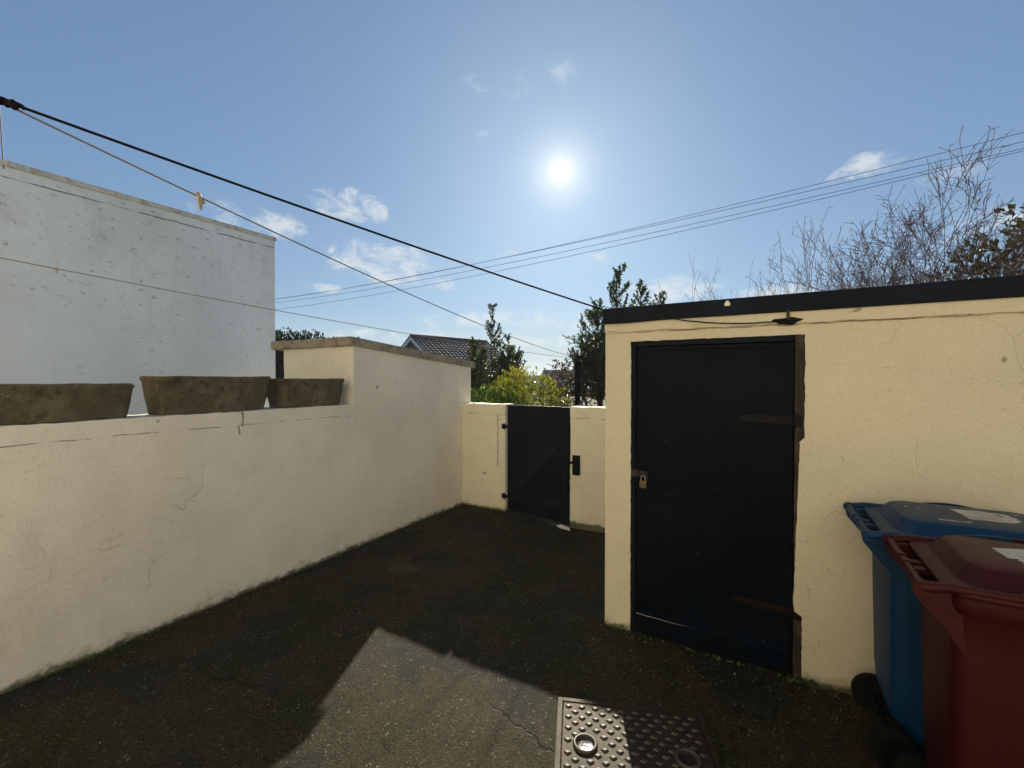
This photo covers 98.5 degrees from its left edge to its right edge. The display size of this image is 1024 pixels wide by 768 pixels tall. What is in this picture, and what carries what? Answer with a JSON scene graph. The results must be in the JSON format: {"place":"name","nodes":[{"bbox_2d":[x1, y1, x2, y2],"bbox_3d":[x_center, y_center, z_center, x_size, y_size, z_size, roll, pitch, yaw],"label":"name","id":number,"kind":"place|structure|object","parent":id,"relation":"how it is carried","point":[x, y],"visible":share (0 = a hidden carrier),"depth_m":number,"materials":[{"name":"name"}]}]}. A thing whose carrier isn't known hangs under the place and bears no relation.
{"place":"outdoors","nodes":[
{"label":"outdoors","id":0,"kind":"place"},
{"bbox_2d":[0,504,901,767],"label":"yard ground","id":1,"kind":"structure","parent":0,"point":[472,679],"depth_m":2.42,"materials":[{"name":"concrete"}]},
{"bbox_2d":[0,506,853,697],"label":"moss","id":2,"kind":"object","parent":1,"relation":"on","point":[118,645],"visible":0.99,"depth_m":2.61,"materials":[{"name":"green plant"}]},
{"bbox_2d":[11,528,854,751],"bbox_3d":[0.032,1.639,2.312,4.634,0.062,4.986,0,1,30],"label":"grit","id":3,"kind":"object","parent":1,"relation":"on","point":[508,625],"visible":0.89,"depth_m":2.47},
{"bbox_2d":[57,511,839,699],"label":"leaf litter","id":4,"kind":"object","parent":1,"relation":"on","point":[578,610],"visible":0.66,"depth_m":2.74,"materials":[{"name":"brown plant"}]},
{"bbox_2d":[462,402,513,510],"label":"gate wall","id":5,"kind":"structure","parent":1,"relation":"on","point":[484,458],"depth_m":5.61,"materials":[{"name":"beige paint"}]},
{"bbox_2d":[556,525,569,530],"bbox_3d":[0.565,1.595,4.915,0.210,0.024,0.080,0,1,30],"label":"paper scrap","id":6,"kind":"object","parent":1,"relation":"on","point":[563,527],"visible":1,"depth_m":4.90,"materials":[{"name":"white paper"}]},
{"bbox_2d":[570,406,604,532],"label":"gate wall","id":7,"kind":"structure","parent":1,"relation":"on","point":[587,489],"depth_m":4.91,"materials":[{"name":"beige paint"}]},
{"bbox_2d":[502,405,570,523],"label":"garden gate","id":8,"kind":"structure","parent":7,"relation":"attached to","point":[538,458],"depth_m":5.21,"materials":[{"name":"blue paint"}]},
{"bbox_2d":[570,455,579,475],"bbox_3d":[0.710,0.916,4.979,0.117,0.220,0.048,0,1,30],"label":"latch box","id":9,"kind":"object","parent":7,"relation":"attached to","point":[575,462],"visible":1,"depth_m":4.95,"materials":[{"name":"black paint"}]},
{"bbox_2d":[554,697,721,767],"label":"inspection cover","id":10,"kind":"object","parent":1,"relation":"on","point":[599,734],"visible":0.98,"depth_m":2.01,"materials":[{"name":"metal"}]},
{"bbox_2d":[786,675,830,693],"bbox_3d":[1.588,1.601,2.367,0.205,0.036,0.055,1,1,35],"label":"weed","id":11,"kind":"object","parent":1,"relation":"on","point":[811,682],"visible":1,"depth_m":2.37,"materials":[{"name":"green plant"}]},
{"bbox_2d":[603,275,1023,693],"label":"shed","id":12,"kind":"structure","parent":1,"relation":"on","point":[903,392],"depth_m":2.43,"materials":[{"name":"beige paint"}]},
{"bbox_2d":[605,318,784,323],"bbox_3d":[1.051,-0.372,2.655,1.011,0.062,0.012,0,1,30],"label":"lead","id":13,"kind":"object","parent":12,"relation":"attached to","point":[697,321],"visible":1,"depth_m":2.62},
{"bbox_2d":[631,342,801,672],"bbox_3d":[1.185,0.684,2.651,0.929,1.839,0.076,0,1,30],"label":"door","id":14,"kind":"structure","parent":12,"relation":"in","point":[715,423],"depth_m":2.62,"materials":[{"name":"blue paint"}]},
{"bbox_2d":[639,476,646,487],"bbox_3d":[0.837,0.623,2.815,0.042,0.080,0.018,0,1,30],"label":"padlock","id":15,"kind":"object","parent":14,"relation":"hanging from","point":[642,484],"visible":1,"depth_m":2.81,"materials":[{"name":"gold metal"}]},
{"bbox_2d":[772,309,802,324],"bbox_3d":[1.500,-0.363,2.402,0.149,0.086,0.018,0,1,30],"label":"rusty bracket","id":16,"kind":"object","parent":12,"relation":"attached to","point":[788,319],"visible":1,"depth_m":2.40,"materials":[{"name":"metal"}]},
{"bbox_2d":[843,501,1023,767],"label":"wheelie bin","id":17,"kind":"object","parent":1,"relation":"on","point":[892,685],"visible":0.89,"depth_m":1.83,"materials":[{"name":"blue plastic"}]},
{"bbox_2d":[881,534,1023,767],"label":"wheelie bin","id":18,"kind":"object","parent":1,"relation":"on","point":[968,592],"visible":1,"depth_m":1.36,"materials":[{"name":"red plastic"}]},
{"bbox_2d":[0,0,1023,374],"label":"sky","id":19,"kind":"structure","parent":0,"point":[466,131],"materials":[{"name":"blue"}]},
{"bbox_2d":[525,392,604,406],"bbox_3d":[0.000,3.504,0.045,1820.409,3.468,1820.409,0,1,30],"label":"ground","id":20,"kind":"structure","parent":0,"point":[592,402],"depth_m":51.24,"materials":[{"name":"green plant"}]},
{"bbox_2d":[0,158,276,414],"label":"neighbour extension","id":21,"kind":"object","parent":20,"relation":"on","point":[62,327],"visible":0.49,"depth_m":4.23,"materials":[{"name":"paint"}]},
{"bbox_2d":[0,111,3,168],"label":"aerial wire","id":22,"kind":"object","parent":21,"relation":"on","point":[1,138],"visible":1,"depth_m":3.56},
{"bbox_2d":[0,336,474,694],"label":"boundary wall","id":23,"kind":"structure","parent":20,"relation":"on","point":[115,531],"depth_m":3.15,"materials":[{"name":"paint"}]},
{"bbox_2d":[0,383,134,424],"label":"planter trough","id":24,"kind":"object","parent":23,"relation":"on","point":[31,403],"visible":1,"depth_m":2.52,"materials":[{"name":"concrete"}]},
{"bbox_2d":[139,376,270,414],"bbox_3d":[-2.260,0.073,3.303,0.295,0.265,0.782,0,1,30],"label":"planter trough","id":25,"kind":"object","parent":23,"relation":"on","point":[169,395],"visible":1,"depth_m":3.14,"materials":[{"name":"concrete"}]},
{"bbox_2d":[267,378,343,407],"bbox_3d":[-1.865,0.073,3.990,0.295,0.248,0.647,0,1,30],"label":"planter trough","id":26,"kind":"object","parent":23,"relation":"on","point":[292,392],"visible":0.98,"depth_m":3.83,"materials":[{"name":"concrete"}]},
{"bbox_2d":[275,327,362,378],"bbox_3d":[-6.551,0.333,13.412,4.677,4.139,2.443,0,1,1],"label":"conifer hedge","id":27,"kind":"object","parent":20,"relation":"on","point":[279,362],"visible":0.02,"depth_m":12.95,"materials":[{"name":"green plant"}]},
{"bbox_2d":[401,334,514,387],"bbox_3d":[-3.878,0.245,28.149,6.020,6.484,7.342,-1,1,-45],"label":"bungalow","id":28,"kind":"object","parent":20,"relation":"on","point":[451,348],"visible":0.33,"depth_m":26.57,"materials":[{"name":"tile"}]},
{"bbox_2d":[466,303,535,400],"bbox_3d":[-0.362,-0.053,9.867,2.290,3.588,1.651,0,1,30],"label":"evergreen tree","id":29,"kind":"object","parent":20,"relation":"on","point":[498,365],"visible":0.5,"depth_m":9.83,"materials":[{"name":"green plant"}]},
{"bbox_2d":[471,383,532,405],"bbox_3d":[-0.122,0.857,6.882,2.338,1.748,1.235,1,1,41],"label":"laurel bush","id":30,"kind":"object","parent":20,"relation":"on","point":[484,397],"visible":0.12,"depth_m":6.95,"materials":[{"name":"green plant"}]},
{"bbox_2d":[479,364,581,406],"bbox_3d":[0.338,0.679,7.598,2.292,2.089,1.329,0,1,30],"label":"golden shrub","id":31,"kind":"object","parent":20,"relation":"on","point":[525,390],"visible":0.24,"depth_m":7.45,"materials":[{"name":"green plant"}]},
{"bbox_2d":[542,370,572,383],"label":"distant house","id":32,"kind":"structure","parent":20,"relation":"on","point":[550,371],"depth_m":95.08,"materials":[{"name":"grey stone"}]},
{"bbox_2d":[526,345,604,406],"bbox_3d":[1.071,0.510,8.871,1.912,2.574,1.341,0,1,30],"label":"brown leaved bush","id":33,"kind":"object","parent":20,"relation":"on","point":[562,385],"visible":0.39,"depth_m":8.70,"materials":[{"name":"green plant"}]},
{"bbox_2d":[546,389,603,405],"bbox_3d":[2.051,1.116,9.287,2.895,2.029,0.110,0,1,30],"label":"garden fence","id":34,"kind":"object","parent":20,"relation":"on","point":[601,402],"visible":0.02,"depth_m":9.42,"materials":[{"name":"brown wood"}]},
{"bbox_2d":[572,355,583,405],"bbox_3d":[1.268,0.900,8.401,0.235,2.883,0.107,0,1,30],"label":"line post","id":35,"kind":"object","parent":20,"relation":"on","point":[577,379],"visible":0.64,"depth_m":8.36,"materials":[{"name":"black metal"}]},
{"bbox_2d":[0,257,576,358],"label":"washing line","id":36,"kind":"object","parent":35,"relation":"attached to","point":[233,302],"visible":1,"depth_m":3.19,"materials":[{"name":"fabric"}]},
{"bbox_2d":[16,110,575,357],"bbox_3d":[-0.273,-0.737,4.954,0.007,0.577,7.430,0,1,24],"label":"washing line","id":37,"kind":"object","parent":35,"relation":"attached to","point":[47,124],"visible":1,"depth_m":2.18,"materials":[{"name":"fabric"}]},
{"bbox_2d":[195,192,204,209],"bbox_3d":[-1.511,-0.885,2.139,0.024,0.085,0.050,0,1,24],"label":"clothes peg","id":38,"kind":"object","parent":37,"relation":"hanging from","point":[200,200],"visible":1,"depth_m":2.13,"materials":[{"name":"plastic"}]},
{"bbox_2d":[551,372,604,389],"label":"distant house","id":39,"kind":"structure","parent":20,"relation":"on","point":[560,380],"depth_m":77.64,"materials":[{"name":"grey"}]},
{"bbox_2d":[558,263,667,405],"bbox_3d":[2.144,-0.281,8.645,2.371,4.163,1.799,0,1,30],"label":"holly tree","id":40,"kind":"object","parent":20,"relation":"on","point":[597,338],"visible":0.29,"depth_m":8.64,"materials":[{"name":"green plant"}]},
{"bbox_2d":[637,253,820,302],"bbox_3d":[3.075,0.006,6.295,2.626,3.530,2.944,0,1,30],"label":"bare shrub","id":41,"kind":"object","parent":20,"relation":"on","point":[710,287],"visible":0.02,"depth_m":5.89,"materials":[{"name":"brown plant"}]},
{"bbox_2d":[693,185,960,299],"bbox_3d":[3.171,-0.060,5.348,2.688,3.689,3.318,0,1,30],"label":"bare shrub","id":42,"kind":"object","parent":20,"relation":"on","point":[807,265],"visible":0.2,"depth_m":4.48,"materials":[{"name":"brown plant"}]},
{"bbox_2d":[744,209,1023,343],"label":"bare shrub","id":43,"kind":"object","parent":20,"relation":"on","point":[1021,253],"visible":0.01,"depth_m":3.44,"materials":[{"name":"brown plant"}]},
{"bbox_2d":[776,125,1023,291],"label":"bare shrub","id":44,"kind":"object","parent":20,"relation":"on","point":[905,253],"visible":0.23,"depth_m":3.87,"materials":[{"name":"brown plant"}]},
{"bbox_2d":[860,229,1000,286],"bbox_3d":[4.547,0.192,4.880,3.836,3.201,2.332,-1,1,-44],"label":"bare shrub","id":45,"kind":"object","parent":20,"relation":"on","point":[920,277],"depth_m":4.07,"materials":[{"name":"brown plant"}]},
{"bbox_2d":[841,221,1023,288],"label":"bare shrub","id":46,"kind":"object","parent":20,"relation":"on","point":[989,269],"visible":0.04,"depth_m":3.57,"materials":[{"name":"brown plant"}]},
{"bbox_2d":[926,204,1023,280],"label":"ivy mass","id":47,"kind":"object","parent":20,"relation":"on","point":[1009,211],"visible":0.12,"depth_m":4.69,"materials":[{"name":"green plant"}]},
{"bbox_2d":[275,151,1021,309],"bbox_3d":[-5.128,-7.023,28.659,67.263,1.070,0.032,1,1,38],"label":"overhead wire","id":48,"kind":"object","parent":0,"point":[684,230],"visible":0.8,"depth_m":18.50,"materials":[{"name":"grey metal"}]},
{"bbox_2d":[275,141,1023,299],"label":"overhead wire","id":49,"kind":"object","parent":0,"point":[686,218],"visible":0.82,"depth_m":18.45,"materials":[{"name":"grey metal"}]},
{"bbox_2d":[275,132,1023,298],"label":"overhead wire","id":50,"kind":"object","parent":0,"point":[696,213],"visible":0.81,"depth_m":18.04,"materials":[{"name":"grey metal"}]},
{"bbox_2d":[277,148,1023,302],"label":"overhead wire","id":51,"kind":"object","parent":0,"point":[685,225],"visible":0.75,"depth_m":18.52,"materials":[{"name":"grey metal"}]},
{"bbox_3d":[-2.964,-2.148,-4.062,10.100,8.100,6.650,0,1,30],"label":"house","id":52,"kind":"object","parent":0,"visible":0},
{"bbox_2d":[2,100,605,310],"bbox_3d":[-1.828,-1.059,1.517,5.608,1.197,0.011,0,1,-29],"label":"support cable","id":53,"kind":"object","parent":52,"relation":"attached to","point":[174,162],"visible":1,"depth_m":1.94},
{"bbox_2d":[0,96,24,110],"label":"rope knot","id":54,"kind":"object","parent":53,"relation":"attached to","point":[13,104],"visible":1,"depth_m":1.54,"materials":[{"name":"black fabric"}]}
]}

